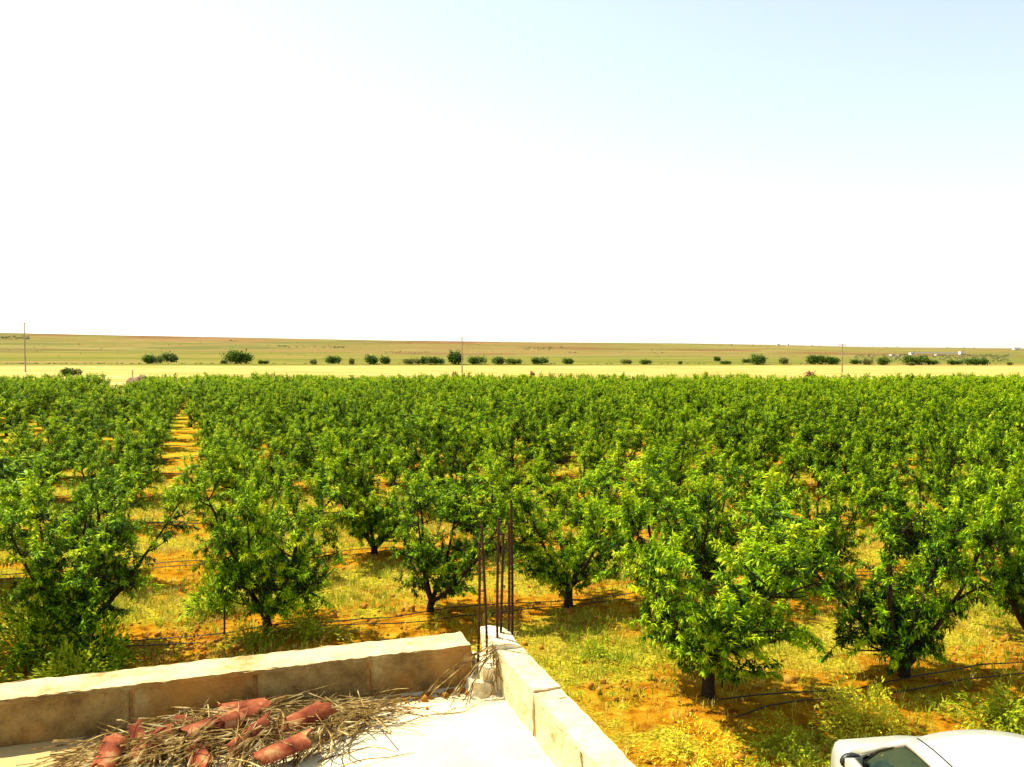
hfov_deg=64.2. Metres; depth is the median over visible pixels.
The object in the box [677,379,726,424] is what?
peach tree
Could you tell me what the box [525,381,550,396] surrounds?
peach tree
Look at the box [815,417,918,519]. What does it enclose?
peach tree
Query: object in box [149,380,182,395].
peach tree
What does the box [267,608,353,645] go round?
weed bush
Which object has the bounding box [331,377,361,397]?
peach tree
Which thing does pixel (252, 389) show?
peach tree
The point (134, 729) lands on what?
roof tile
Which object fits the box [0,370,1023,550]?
distant orchard
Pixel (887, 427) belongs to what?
peach tree
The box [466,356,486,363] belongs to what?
bush
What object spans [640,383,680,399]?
peach tree
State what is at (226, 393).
peach tree
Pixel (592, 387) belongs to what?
peach tree
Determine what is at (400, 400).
peach tree
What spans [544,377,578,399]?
peach tree
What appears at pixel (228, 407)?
peach tree
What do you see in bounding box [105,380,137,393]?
peach tree
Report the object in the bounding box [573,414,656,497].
peach tree
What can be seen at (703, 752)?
weed bush
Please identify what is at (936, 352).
boundary wall
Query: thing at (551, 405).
peach tree
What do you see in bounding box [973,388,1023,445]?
peach tree
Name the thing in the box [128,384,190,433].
peach tree
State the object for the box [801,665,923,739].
weed bush
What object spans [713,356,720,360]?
bush
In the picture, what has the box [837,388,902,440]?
peach tree
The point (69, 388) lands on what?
peach tree
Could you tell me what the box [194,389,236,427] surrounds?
peach tree
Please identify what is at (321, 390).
peach tree
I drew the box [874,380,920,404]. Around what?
peach tree
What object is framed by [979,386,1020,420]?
peach tree
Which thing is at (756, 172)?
sky
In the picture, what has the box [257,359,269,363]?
bush
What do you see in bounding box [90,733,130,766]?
roof tile
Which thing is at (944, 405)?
peach tree
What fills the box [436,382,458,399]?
peach tree
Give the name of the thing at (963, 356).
grove
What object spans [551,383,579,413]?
peach tree
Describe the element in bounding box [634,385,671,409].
peach tree
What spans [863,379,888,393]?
peach tree
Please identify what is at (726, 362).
bush
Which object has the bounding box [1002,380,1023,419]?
peach tree
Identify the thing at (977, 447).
peach tree
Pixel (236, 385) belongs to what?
peach tree
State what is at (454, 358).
bush
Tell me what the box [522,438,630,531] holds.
peach tree
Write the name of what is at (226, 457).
peach tree
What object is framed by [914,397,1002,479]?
peach tree
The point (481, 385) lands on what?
peach tree
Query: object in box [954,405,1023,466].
peach tree
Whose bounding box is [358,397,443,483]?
peach tree
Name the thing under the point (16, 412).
peach tree
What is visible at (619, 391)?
peach tree
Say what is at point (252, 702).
roof tile
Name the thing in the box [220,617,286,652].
weed bush
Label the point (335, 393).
peach tree
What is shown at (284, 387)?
peach tree
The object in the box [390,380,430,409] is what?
peach tree
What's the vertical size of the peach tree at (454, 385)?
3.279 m
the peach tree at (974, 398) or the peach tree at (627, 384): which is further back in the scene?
the peach tree at (627, 384)
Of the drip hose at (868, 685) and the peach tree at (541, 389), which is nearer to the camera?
the drip hose at (868, 685)
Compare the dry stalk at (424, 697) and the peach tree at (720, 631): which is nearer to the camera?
the dry stalk at (424, 697)
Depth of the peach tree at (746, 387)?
67.63 m
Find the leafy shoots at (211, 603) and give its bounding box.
[177,568,257,624]
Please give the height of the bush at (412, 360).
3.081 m
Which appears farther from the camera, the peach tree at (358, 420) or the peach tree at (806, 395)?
the peach tree at (806, 395)
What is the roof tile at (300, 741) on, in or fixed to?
on the dry stalks at (347, 714)
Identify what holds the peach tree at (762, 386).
on the ground at (612, 719)
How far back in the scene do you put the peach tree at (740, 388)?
60.73 m
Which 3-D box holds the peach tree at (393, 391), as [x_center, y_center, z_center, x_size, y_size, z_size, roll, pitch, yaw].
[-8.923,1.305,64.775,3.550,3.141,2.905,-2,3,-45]
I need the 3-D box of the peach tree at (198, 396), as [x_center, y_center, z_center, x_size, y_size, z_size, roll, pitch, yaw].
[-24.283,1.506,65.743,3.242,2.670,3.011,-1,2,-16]
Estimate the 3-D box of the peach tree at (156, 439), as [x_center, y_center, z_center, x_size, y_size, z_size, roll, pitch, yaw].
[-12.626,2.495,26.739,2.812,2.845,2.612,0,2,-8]
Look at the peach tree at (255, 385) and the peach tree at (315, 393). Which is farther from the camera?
the peach tree at (255, 385)
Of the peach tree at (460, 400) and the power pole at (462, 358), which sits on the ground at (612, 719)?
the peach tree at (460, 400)
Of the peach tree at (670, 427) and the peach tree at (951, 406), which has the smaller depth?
the peach tree at (670, 427)
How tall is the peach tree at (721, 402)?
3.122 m
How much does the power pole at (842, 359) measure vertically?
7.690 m
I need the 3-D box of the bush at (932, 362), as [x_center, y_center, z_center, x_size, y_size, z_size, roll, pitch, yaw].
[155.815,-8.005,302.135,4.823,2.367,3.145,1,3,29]
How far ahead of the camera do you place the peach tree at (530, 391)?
52.12 m
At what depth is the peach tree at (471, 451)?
30.34 m
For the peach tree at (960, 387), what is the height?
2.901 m
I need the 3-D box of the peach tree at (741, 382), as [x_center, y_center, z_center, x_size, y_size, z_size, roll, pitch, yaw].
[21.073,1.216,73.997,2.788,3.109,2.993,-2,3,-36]
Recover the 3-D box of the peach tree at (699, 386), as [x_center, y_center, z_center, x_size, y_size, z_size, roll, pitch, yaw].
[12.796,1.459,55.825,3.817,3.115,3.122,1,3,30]
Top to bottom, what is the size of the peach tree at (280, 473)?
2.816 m
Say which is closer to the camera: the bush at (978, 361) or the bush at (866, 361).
the bush at (978, 361)
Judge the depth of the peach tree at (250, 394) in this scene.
60.90 m
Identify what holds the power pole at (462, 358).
on the field
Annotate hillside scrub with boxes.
[0,335,1011,363]
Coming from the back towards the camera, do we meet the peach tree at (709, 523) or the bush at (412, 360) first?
the bush at (412, 360)
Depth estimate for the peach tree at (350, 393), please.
54.42 m
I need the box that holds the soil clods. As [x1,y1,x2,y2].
[0,502,1022,766]
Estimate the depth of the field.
214.80 m
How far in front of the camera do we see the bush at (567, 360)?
307.37 m
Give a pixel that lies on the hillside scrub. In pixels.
(3, 337)
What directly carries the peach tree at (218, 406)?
on the ground at (612, 719)
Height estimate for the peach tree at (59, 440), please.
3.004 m
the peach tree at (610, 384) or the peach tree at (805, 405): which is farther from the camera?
the peach tree at (610, 384)
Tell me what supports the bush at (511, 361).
on the hills
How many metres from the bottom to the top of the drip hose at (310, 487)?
0.155 m
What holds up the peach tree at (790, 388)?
on the ground at (612, 719)
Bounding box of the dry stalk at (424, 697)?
[337,687,468,709]
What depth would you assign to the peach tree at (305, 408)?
38.06 m
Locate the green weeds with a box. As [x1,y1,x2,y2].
[0,465,1023,766]
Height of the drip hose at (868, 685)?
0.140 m
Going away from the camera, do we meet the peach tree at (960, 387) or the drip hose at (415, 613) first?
the drip hose at (415, 613)
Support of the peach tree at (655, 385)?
on the ground at (612, 719)
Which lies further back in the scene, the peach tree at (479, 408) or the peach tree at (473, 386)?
the peach tree at (473, 386)
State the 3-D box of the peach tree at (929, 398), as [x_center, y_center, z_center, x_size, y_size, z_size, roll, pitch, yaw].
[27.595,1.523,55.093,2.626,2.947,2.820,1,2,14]
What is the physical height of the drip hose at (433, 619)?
0.160 m
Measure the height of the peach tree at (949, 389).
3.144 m
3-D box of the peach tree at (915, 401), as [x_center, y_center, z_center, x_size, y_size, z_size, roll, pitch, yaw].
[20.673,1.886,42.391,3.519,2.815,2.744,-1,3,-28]
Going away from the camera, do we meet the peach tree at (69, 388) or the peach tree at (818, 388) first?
the peach tree at (818, 388)
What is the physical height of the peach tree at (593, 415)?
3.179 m
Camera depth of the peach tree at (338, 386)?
73.64 m
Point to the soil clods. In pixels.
(202, 648)
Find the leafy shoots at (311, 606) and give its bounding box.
[276,554,332,623]
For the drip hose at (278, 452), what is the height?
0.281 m
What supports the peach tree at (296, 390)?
on the ground at (612, 719)
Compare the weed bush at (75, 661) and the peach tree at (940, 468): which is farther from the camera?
the peach tree at (940, 468)
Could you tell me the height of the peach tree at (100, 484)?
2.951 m
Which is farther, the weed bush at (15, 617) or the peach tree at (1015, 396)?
the peach tree at (1015, 396)
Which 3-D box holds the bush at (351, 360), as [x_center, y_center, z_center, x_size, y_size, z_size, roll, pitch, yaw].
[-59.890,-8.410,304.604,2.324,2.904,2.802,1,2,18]
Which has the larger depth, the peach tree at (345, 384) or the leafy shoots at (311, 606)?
the peach tree at (345, 384)
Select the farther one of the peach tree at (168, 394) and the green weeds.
the peach tree at (168, 394)
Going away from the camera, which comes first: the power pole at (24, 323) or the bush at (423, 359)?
the power pole at (24, 323)
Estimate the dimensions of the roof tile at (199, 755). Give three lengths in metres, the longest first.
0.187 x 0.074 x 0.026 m
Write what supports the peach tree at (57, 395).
on the ground at (612, 719)
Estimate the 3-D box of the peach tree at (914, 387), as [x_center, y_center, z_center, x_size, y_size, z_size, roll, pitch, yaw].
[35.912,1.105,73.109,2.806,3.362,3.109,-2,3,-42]
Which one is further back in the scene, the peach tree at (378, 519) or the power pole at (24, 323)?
the power pole at (24, 323)
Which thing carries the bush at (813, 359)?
on the hills
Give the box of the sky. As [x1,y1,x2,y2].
[0,0,1023,347]
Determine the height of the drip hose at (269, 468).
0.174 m
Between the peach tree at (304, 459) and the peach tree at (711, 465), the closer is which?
the peach tree at (711, 465)
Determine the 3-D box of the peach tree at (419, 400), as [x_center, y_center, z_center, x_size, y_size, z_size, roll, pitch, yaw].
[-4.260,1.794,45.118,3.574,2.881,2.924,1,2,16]
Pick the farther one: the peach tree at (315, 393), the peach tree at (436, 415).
the peach tree at (315, 393)
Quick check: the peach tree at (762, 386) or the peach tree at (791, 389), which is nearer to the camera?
the peach tree at (791, 389)
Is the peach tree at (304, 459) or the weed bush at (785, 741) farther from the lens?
the peach tree at (304, 459)
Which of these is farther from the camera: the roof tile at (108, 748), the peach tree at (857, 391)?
the peach tree at (857, 391)
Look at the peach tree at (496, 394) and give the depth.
51.21 m
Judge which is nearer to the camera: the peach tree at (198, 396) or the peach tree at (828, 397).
the peach tree at (828, 397)
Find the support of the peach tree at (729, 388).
on the ground at (612, 719)
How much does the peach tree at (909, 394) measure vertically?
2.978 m
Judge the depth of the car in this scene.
7.07 m
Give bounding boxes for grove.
[855,353,1009,361]
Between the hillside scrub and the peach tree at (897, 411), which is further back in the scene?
the hillside scrub
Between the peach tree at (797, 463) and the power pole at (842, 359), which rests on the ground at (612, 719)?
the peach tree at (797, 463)
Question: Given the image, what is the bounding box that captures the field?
[0,366,1023,391]
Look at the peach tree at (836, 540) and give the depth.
16.57 m
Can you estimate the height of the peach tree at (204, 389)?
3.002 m
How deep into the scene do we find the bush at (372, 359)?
305.55 m
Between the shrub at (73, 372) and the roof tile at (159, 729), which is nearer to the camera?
the roof tile at (159, 729)
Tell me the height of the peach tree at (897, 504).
2.805 m
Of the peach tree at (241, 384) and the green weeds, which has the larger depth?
the peach tree at (241, 384)
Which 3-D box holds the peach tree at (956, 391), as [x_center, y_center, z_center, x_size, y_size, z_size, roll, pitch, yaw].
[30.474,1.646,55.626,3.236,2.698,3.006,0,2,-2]
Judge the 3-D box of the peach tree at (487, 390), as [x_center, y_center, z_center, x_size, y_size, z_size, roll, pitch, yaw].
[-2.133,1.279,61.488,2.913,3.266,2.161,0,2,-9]
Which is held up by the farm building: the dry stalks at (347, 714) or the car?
the dry stalks at (347, 714)
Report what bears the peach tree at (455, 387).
on the ground at (612, 719)
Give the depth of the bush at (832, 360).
305.31 m
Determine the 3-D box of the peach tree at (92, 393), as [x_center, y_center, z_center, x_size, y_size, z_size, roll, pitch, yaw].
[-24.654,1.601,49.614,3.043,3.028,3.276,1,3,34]
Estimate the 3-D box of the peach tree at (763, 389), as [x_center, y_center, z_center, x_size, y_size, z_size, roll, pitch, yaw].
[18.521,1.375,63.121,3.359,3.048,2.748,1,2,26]
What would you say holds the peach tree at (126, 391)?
on the ground at (612, 719)
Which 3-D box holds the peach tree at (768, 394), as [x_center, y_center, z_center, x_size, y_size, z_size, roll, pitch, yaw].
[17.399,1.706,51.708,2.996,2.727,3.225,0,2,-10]
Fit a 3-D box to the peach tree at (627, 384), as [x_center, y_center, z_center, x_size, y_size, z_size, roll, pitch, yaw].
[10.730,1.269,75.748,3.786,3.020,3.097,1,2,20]
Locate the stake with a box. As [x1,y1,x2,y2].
[223,605,224,635]
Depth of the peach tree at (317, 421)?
33.05 m
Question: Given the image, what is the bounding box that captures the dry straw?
[424,629,524,706]
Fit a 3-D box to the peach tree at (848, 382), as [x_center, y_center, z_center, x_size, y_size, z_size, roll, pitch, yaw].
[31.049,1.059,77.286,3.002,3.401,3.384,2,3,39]
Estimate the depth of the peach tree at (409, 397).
49.57 m
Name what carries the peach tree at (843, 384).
on the ground at (612, 719)
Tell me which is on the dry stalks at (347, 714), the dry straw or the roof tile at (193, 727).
the roof tile at (193, 727)
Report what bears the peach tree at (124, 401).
on the ground at (612, 719)
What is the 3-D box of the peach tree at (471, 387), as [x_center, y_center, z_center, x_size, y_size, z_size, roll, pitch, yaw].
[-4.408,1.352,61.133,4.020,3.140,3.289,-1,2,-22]
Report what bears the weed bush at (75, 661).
on the ground at (612, 719)
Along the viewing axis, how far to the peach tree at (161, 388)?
55.37 m
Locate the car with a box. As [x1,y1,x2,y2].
[831,730,1023,766]
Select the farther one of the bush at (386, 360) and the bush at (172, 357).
the bush at (172, 357)
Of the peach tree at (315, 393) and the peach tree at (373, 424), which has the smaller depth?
the peach tree at (373, 424)
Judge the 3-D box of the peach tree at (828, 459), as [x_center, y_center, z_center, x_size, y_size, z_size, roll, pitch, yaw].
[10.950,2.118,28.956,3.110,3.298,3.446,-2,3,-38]
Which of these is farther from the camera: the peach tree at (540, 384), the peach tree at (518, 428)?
the peach tree at (540, 384)
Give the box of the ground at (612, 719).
[0,395,1023,766]
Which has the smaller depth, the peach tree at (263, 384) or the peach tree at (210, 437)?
the peach tree at (210, 437)
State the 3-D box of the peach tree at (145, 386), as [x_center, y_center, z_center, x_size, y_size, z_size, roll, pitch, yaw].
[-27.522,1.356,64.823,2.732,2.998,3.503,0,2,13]
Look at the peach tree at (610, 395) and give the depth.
49.00 m
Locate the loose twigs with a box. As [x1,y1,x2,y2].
[318,705,475,766]
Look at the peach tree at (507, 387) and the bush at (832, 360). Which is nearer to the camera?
the peach tree at (507, 387)
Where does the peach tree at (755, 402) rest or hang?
on the ground at (612, 719)
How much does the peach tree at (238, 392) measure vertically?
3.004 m
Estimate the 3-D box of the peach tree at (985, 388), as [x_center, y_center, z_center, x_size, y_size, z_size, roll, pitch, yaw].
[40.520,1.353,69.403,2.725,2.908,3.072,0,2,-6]
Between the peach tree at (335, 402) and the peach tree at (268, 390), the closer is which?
the peach tree at (335, 402)
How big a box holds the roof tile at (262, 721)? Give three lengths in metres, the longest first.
0.245 x 0.068 x 0.024 m
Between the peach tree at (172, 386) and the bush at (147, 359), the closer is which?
the peach tree at (172, 386)
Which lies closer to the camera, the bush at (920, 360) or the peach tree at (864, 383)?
the peach tree at (864, 383)
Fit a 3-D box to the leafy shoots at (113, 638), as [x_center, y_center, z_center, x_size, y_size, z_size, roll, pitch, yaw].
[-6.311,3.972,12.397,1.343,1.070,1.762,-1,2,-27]
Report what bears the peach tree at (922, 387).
on the ground at (612, 719)
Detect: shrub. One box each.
[59,367,83,375]
[804,371,817,378]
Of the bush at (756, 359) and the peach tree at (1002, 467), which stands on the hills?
the bush at (756, 359)
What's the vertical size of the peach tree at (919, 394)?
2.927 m
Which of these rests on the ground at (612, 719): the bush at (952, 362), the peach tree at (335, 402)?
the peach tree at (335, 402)
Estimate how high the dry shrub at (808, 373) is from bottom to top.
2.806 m
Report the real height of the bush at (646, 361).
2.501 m
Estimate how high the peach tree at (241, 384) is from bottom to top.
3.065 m
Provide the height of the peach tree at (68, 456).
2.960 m
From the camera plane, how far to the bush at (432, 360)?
303.61 m
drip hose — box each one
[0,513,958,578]
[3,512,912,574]
[5,561,999,659]
[13,557,997,648]
[20,459,917,502]
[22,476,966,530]
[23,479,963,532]
[54,458,917,496]
[62,452,715,477]
[66,441,964,476]
[106,439,706,458]
[716,661,1023,699]
[735,672,1023,717]
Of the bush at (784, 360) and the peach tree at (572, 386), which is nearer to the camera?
the peach tree at (572, 386)
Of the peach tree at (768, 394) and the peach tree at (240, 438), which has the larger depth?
the peach tree at (768, 394)
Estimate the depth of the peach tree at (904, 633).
11.74 m
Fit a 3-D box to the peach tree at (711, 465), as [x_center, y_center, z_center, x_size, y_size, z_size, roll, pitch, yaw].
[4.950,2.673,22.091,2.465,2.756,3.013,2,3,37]
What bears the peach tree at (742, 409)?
on the ground at (612, 719)
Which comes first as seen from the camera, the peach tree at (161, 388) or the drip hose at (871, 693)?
the drip hose at (871, 693)
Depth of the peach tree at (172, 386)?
59.33 m
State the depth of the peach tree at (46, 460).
22.25 m
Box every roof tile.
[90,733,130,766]
[127,719,144,745]
[130,724,176,763]
[174,714,192,726]
[178,708,245,739]
[187,738,211,766]
[214,704,260,731]
[215,697,271,713]
[226,711,269,760]
[252,728,312,764]
[277,700,337,733]
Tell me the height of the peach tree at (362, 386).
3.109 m
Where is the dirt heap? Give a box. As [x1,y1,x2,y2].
[126,374,147,386]
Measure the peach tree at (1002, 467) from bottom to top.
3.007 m
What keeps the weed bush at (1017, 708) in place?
on the ground at (612, 719)
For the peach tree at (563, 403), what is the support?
on the ground at (612, 719)
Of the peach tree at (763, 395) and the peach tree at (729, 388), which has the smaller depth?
the peach tree at (763, 395)
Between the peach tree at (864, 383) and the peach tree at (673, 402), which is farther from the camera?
the peach tree at (864, 383)
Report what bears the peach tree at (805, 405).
on the ground at (612, 719)
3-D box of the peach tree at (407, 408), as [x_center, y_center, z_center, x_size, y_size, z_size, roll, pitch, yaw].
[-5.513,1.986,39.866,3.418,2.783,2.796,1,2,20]
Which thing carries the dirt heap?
on the field
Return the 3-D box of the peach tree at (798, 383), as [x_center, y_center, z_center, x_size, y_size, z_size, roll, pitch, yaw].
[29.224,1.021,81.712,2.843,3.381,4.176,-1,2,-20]
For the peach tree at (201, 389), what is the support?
on the ground at (612, 719)
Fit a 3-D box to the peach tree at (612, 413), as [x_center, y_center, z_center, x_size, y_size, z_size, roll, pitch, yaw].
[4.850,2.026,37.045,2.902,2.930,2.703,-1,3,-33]
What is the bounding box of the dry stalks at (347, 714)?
[16,679,436,766]
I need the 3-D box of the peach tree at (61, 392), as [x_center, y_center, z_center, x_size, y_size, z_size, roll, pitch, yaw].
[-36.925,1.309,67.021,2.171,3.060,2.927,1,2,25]
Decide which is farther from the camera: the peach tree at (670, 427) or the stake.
the peach tree at (670, 427)
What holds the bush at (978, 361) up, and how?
on the hills
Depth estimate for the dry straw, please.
3.80 m
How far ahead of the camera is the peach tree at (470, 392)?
50.75 m
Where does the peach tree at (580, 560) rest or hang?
on the ground at (612, 719)
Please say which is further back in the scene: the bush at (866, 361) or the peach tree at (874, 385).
the bush at (866, 361)
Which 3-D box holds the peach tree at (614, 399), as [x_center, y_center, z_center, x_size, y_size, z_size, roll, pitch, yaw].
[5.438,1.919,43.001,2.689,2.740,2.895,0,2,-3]
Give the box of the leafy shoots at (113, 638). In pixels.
[58,605,143,676]
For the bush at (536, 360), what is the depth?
305.08 m
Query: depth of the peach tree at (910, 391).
67.19 m
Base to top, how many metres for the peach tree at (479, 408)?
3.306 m
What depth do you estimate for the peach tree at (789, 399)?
39.80 m
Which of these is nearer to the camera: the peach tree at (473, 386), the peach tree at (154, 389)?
the peach tree at (154, 389)
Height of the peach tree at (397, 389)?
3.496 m
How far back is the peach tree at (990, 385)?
56.69 m
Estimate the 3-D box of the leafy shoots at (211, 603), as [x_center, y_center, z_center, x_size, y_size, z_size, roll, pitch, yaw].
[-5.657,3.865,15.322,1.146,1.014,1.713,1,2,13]
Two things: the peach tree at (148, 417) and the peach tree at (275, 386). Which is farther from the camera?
the peach tree at (275, 386)
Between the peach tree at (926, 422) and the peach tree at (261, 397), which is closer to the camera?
the peach tree at (926, 422)
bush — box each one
[0,576,105,668]
[16,631,128,679]
[141,353,164,363]
[159,352,178,361]
[219,347,254,363]
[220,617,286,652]
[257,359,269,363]
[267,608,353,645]
[308,359,316,363]
[324,354,342,363]
[349,357,354,364]
[364,354,379,363]
[379,354,390,363]
[402,357,421,363]
[420,356,427,363]
[425,356,444,364]
[447,349,463,364]
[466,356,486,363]
[491,356,506,364]
[505,357,521,363]
[530,356,549,364]
[561,358,574,363]
[562,634,623,669]
[619,358,632,363]
[624,712,750,766]
[639,358,651,363]
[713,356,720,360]
[717,706,841,766]
[720,360,730,363]
[741,358,750,362]
[748,351,767,364]
[778,356,789,363]
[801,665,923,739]
[804,354,827,363]
[825,355,840,364]
[849,359,861,363]
[861,358,873,364]
[877,356,890,364]
[902,354,930,364]
[926,359,938,364]
[935,678,1023,734]
[946,359,964,364]
[962,357,989,364]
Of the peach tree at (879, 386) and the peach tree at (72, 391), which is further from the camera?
the peach tree at (72, 391)
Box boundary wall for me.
[915,352,957,352]
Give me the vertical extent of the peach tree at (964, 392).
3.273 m
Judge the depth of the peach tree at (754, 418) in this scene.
33.65 m
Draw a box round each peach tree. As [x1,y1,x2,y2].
[0,376,37,415]
[0,379,57,424]
[0,388,41,435]
[0,409,74,494]
[0,430,62,520]
[0,451,220,646]
[8,407,98,478]
[10,444,150,557]
[14,378,59,424]
[24,386,65,418]
[40,425,155,514]
[41,386,79,402]
[42,382,80,417]
[43,381,74,403]
[45,400,105,453]
[52,383,118,440]
[61,380,89,396]
[66,387,137,439]
[74,385,126,429]
[83,417,176,499]
[100,382,138,414]
[103,402,172,474]
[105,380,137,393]
[115,381,147,401]
[115,386,177,417]
[115,405,178,450]
[124,394,176,431]
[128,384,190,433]
[144,378,181,414]
[144,383,186,412]
[146,382,178,403]
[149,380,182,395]
[149,382,186,412]
[173,449,358,633]
[174,449,309,557]
[175,377,243,413]
[181,389,250,429]
[181,397,275,462]
[185,385,225,417]
[188,411,267,480]
[188,424,304,509]
[189,382,222,401]
[194,386,222,397]
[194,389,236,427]
[195,400,257,445]
[199,385,246,414]
[202,379,232,395]
[217,379,250,394]
[225,383,280,412]
[229,382,253,389]
[229,384,262,413]
[235,393,285,434]
[237,387,259,405]
[245,383,289,414]
[250,384,313,433]
[252,380,279,398]
[253,391,324,451]
[255,395,345,464]
[256,381,277,390]
[264,408,362,480]
[270,377,319,398]
[270,379,295,394]
[275,378,319,415]
[280,381,328,415]
[285,384,331,434]
[286,385,363,432]
[301,424,409,509]
[312,427,443,554]
[316,382,348,396]
[319,382,351,398]
[322,394,394,468]
[323,386,384,453]
[324,377,349,393]
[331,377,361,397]
[332,385,364,409]
[333,380,379,415]
[337,389,390,423]
[357,377,426,409]
[357,382,398,416]
[357,391,409,431]
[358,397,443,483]
[372,379,402,388]
[379,380,420,408]
[379,397,434,444]
[380,387,433,424]
[386,459,531,612]
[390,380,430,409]
[391,415,477,511]
[401,390,460,430]
[404,390,482,462]
[405,381,431,388]
[412,380,450,415]
[412,446,519,542]
[416,401,515,480]
[426,392,478,448]
[429,381,480,413]
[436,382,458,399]
[439,383,478,422]
[446,393,503,424]
[447,378,473,394]
[449,388,535,454]
[450,379,482,400]
[457,383,500,413]
[461,379,488,395]
[462,413,582,501]
[463,386,549,447]
[465,379,499,407]
[469,450,652,607]
[480,380,509,397]
[485,383,523,413]
[487,390,511,419]
[495,377,543,401]
[500,386,562,437]
[505,404,580,469]
[517,382,561,403]
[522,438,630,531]
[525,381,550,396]
[525,388,591,449]
[529,384,564,413]
[540,387,598,435]
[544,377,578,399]
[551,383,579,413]
[555,394,595,435]
[556,381,610,420]
[559,396,651,463]
[561,380,584,399]
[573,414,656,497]
[576,385,605,413]
[585,383,604,390]
[590,384,638,427]
[590,396,652,448]
[593,446,852,698]
[594,395,638,434]
[595,381,638,409]
[602,380,637,401]
[610,383,638,401]
[611,381,643,407]
[616,406,712,485]
[623,444,804,591]
[627,385,691,419]
[631,393,736,465]
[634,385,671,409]
[636,393,692,424]
[637,380,680,409]
[640,378,667,389]
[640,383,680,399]
[640,431,741,526]
[645,388,715,436]
[672,382,720,417]
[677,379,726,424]
[680,382,711,404]
[689,402,793,479]
[693,386,739,425]
[693,403,765,459]
[695,382,754,441]
[701,381,733,398]
[706,383,743,398]
[709,387,784,430]
[716,461,896,582]
[725,388,766,423]
[725,429,822,515]
[728,381,760,389]
[733,383,771,398]
[739,389,795,433]
[741,384,752,394]
[745,384,788,408]
[746,396,811,464]
[751,382,777,400]
[765,390,806,426]
[772,380,832,431]
[772,381,805,398]
[772,396,855,487]
[784,385,816,406]
[788,396,855,441]
[788,466,1023,677]
[790,377,819,386]
[802,386,850,422]
[812,378,851,398]
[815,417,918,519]
[818,384,873,422]
[823,377,854,392]
[824,393,891,458]
[831,379,858,402]
[834,386,869,415]
[836,407,920,474]
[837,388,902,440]
[847,448,991,564]
[852,385,904,425]
[856,381,900,414]
[858,379,873,391]
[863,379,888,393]
[864,385,920,410]
[872,395,931,461]
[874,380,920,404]
[879,392,942,435]
[884,390,993,445]
[885,388,943,421]
[890,379,926,407]
[899,377,926,392]
[902,386,935,410]
[909,420,1010,512]
[914,386,941,407]
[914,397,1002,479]
[917,377,959,388]
[918,380,951,398]
[919,464,1023,629]
[925,384,984,397]
[931,392,986,424]
[938,382,987,418]
[944,388,983,416]
[945,382,977,398]
[945,382,982,396]
[948,413,1023,494]
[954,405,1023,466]
[957,423,1023,542]
[964,390,1016,430]
[968,385,1004,399]
[970,383,995,395]
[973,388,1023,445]
[976,383,1020,412]
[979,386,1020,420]
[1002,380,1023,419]
[1006,389,1023,420]
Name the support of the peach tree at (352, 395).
on the ground at (612, 719)
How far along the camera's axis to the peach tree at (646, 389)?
60.34 m
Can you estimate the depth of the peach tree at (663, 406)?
37.54 m
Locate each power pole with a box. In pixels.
[21,321,27,371]
[458,337,465,372]
[841,342,842,372]
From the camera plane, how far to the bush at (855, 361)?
309.35 m
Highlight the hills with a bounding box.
[0,333,1023,365]
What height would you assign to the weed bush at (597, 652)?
0.379 m
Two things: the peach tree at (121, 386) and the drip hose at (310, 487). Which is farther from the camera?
the peach tree at (121, 386)
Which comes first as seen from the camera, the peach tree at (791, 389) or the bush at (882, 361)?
the peach tree at (791, 389)
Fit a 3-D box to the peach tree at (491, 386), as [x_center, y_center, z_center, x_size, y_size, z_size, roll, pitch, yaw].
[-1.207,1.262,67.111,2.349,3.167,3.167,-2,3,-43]
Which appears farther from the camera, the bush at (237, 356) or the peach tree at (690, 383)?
the bush at (237, 356)
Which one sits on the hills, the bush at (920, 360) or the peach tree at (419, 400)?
the bush at (920, 360)
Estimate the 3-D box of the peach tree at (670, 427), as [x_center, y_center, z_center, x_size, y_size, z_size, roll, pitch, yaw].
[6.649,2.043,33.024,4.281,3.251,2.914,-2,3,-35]
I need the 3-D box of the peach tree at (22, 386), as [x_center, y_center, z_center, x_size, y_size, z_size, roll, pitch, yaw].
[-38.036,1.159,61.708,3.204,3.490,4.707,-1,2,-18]
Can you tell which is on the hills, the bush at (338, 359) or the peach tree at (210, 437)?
the bush at (338, 359)
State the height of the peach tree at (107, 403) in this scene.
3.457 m
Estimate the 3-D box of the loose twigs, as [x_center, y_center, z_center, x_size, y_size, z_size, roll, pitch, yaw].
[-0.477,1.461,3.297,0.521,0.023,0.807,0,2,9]
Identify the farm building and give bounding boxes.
[0,500,635,766]
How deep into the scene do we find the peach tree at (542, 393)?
46.78 m
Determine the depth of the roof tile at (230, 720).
3.32 m
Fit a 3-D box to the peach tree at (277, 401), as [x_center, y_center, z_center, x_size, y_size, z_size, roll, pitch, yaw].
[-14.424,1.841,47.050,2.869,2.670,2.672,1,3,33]
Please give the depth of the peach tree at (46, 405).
57.18 m
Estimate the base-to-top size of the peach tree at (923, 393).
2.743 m
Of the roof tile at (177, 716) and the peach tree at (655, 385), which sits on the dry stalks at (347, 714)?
the roof tile at (177, 716)
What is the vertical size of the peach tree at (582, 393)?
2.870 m
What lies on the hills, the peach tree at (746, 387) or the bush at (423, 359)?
the bush at (423, 359)
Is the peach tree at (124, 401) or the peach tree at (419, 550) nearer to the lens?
the peach tree at (419, 550)

